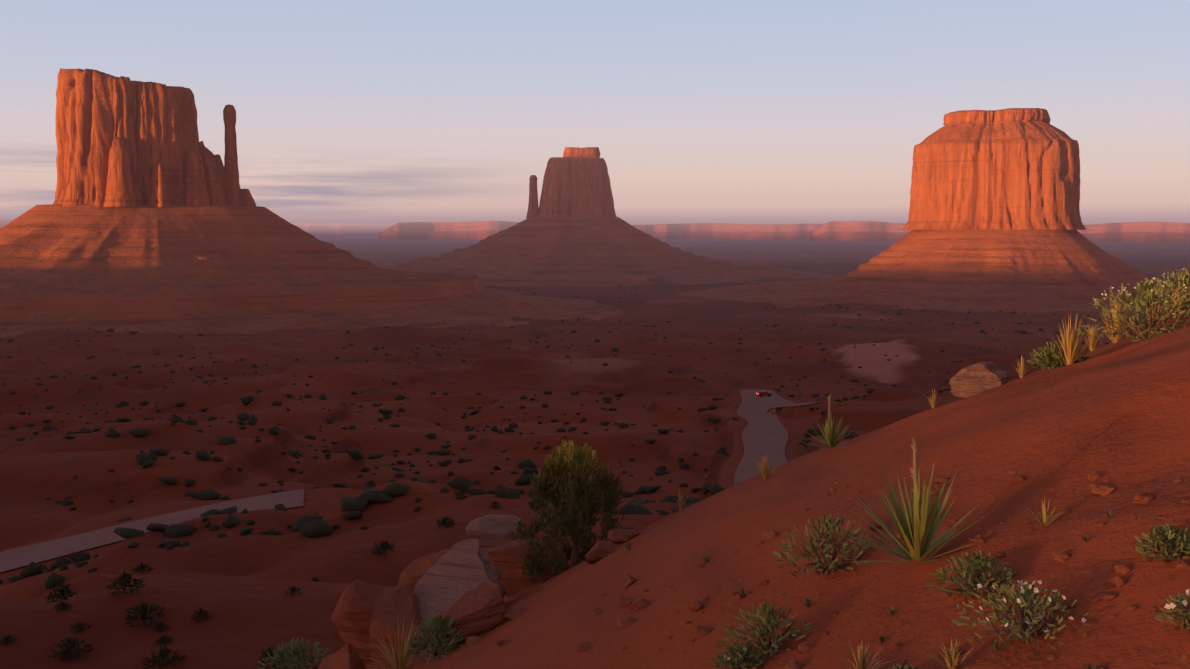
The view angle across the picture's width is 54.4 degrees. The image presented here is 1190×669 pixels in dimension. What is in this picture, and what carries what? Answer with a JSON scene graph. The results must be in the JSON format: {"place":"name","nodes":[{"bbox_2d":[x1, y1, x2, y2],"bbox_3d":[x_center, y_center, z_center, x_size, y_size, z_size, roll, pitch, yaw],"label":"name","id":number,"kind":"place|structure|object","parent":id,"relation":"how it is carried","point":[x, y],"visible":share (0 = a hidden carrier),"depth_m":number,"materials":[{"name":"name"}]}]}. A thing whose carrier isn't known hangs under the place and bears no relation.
{"place":"outdoors","nodes":[
{"label":"outdoors","id":0,"kind":"place"},
{"bbox_2d":[0,219,13,228],"bbox_3d":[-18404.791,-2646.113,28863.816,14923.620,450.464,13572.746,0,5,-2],"label":"mesa","id":1,"kind":"structure","parent":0,"point":[3,222],"depth_m":26995.07,"materials":[{"name":"stone"}]},
{"bbox_2d":[291,223,393,235],"bbox_3d":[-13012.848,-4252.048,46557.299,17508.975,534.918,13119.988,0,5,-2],"label":"mesa","id":2,"kind":"structure","parent":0,"point":[335,229],"depth_m":42716.19,"materials":[{"name":"stone"}]},
{"bbox_2d":[0,389,821,571],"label":"dirt roads","id":3,"kind":"structure","parent":0,"point":[764,432],"depth_m":152.79,"materials":[{"name":"beige soil"}]},
{"bbox_2d":[756,391,771,396],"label":"car","id":4,"kind":"object","parent":3,"relation":"on","point":[762,393],"visible":0.98,"depth_m":360.94,"materials":[{"name":"red"}]},
{"bbox_2d":[0,235,1189,668],"bbox_3d":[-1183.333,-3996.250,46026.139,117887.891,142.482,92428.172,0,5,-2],"label":"terrain","id":5,"kind":"structure","parent":0,"point":[1116,415],"depth_m":129.28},
{"bbox_2d":[0,68,623,336],"bbox_3d":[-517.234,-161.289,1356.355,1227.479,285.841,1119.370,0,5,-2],"label":"mitten","id":6,"kind":"object","parent":5,"relation":"on","point":[153,218],"visible":0.98,"depth_m":1275.57,"materials":[{"name":"stone"}]},
{"bbox_2d":[0,486,632,668],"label":"shrubs","id":7,"kind":"object","parent":5,"relation":"on","point":[125,579],"visible":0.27,"depth_m":64.77,"materials":[{"name":"green plant"}]},
{"bbox_2d":[512,439,624,583],"bbox_3d":[-0.219,1.738,11.298,1.089,1.484,1.068,-2,6,-24],"label":"juniper","id":8,"kind":"object","parent":5,"relation":"on","point":[576,467],"visible":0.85,"depth_m":11.16,"materials":[{"name":"green plant"}]},
{"bbox_2d":[0,281,1140,588],"bbox_3d":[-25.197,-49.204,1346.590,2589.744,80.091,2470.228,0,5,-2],"label":"valley shrubs","id":9,"kind":"object","parent":5,"relation":"on","point":[310,525],"visible":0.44,"depth_m":248.73,"materials":[{"name":"green plant"}]},
{"bbox_2d":[379,221,823,239],"bbox_3d":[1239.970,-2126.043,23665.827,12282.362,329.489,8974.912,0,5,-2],"label":"mesa","id":10,"kind":"structure","parent":5,"relation":"on","point":[478,230],"depth_m":20713.21,"materials":[{"name":"stone"}]},
{"bbox_2d":[381,147,836,286],"bbox_3d":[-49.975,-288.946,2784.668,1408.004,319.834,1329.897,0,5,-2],"label":"mitten","id":11,"kind":"object","parent":5,"relation":"on","point":[572,229],"visible":0.88,"depth_m":2653.98,"materials":[{"name":"brown stone"}]},
{"bbox_2d":[318,361,1010,668],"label":"boulders","id":12,"kind":"object","parent":5,"relation":"on","point":[472,578],"visible":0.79,"depth_m":10.30,"materials":[{"name":"brown stone"}]},
{"bbox_2d":[256,268,1189,668],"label":"flowering shrubs","id":13,"kind":"object","parent":5,"relation":"on","point":[1168,542],"visible":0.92,"depth_m":4.83,"materials":[{"name":"green plant"}]},
{"bbox_2d":[430,470,1189,668],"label":"stones","id":14,"kind":"object","parent":5,"relation":"on","point":[627,579],"visible":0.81,"depth_m":5.15,"materials":[{"name":"red stone"}]},
{"bbox_2d":[798,394,992,562],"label":"yucca plants","id":15,"kind":"object","parent":5,"relation":"on","point":[917,526],"visible":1,"depth_m":5.04,"materials":[{"name":"green plant"}]},
{"bbox_2d":[675,108,1189,313],"bbox_3d":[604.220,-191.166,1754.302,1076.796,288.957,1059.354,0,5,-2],"label":"butte","id":16,"kind":"object","parent":5,"relation":"on","point":[994,223],"visible":0.92,"depth_m":1642.49,"materials":[{"name":"orange stone"}]},
{"bbox_2d":[809,221,1189,242],"bbox_3d":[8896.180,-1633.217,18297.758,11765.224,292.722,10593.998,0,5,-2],"label":"mesa","id":17,"kind":"structure","parent":5,"relation":"on","point":[875,231],"depth_m":15690.14,"materials":[{"name":"stone"}]},
{"bbox_2d":[0,0,1189,224],"label":"sky","id":18,"kind":"structure","parent":0,"point":[383,112],"materials":[{"name":"blue"}]},
{"bbox_2d":[359,275,1189,668],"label":"grass","id":19,"kind":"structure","parent":0,"point":[1069,351],"depth_m":9.22,"materials":[{"name":"yellow"}]}
]}

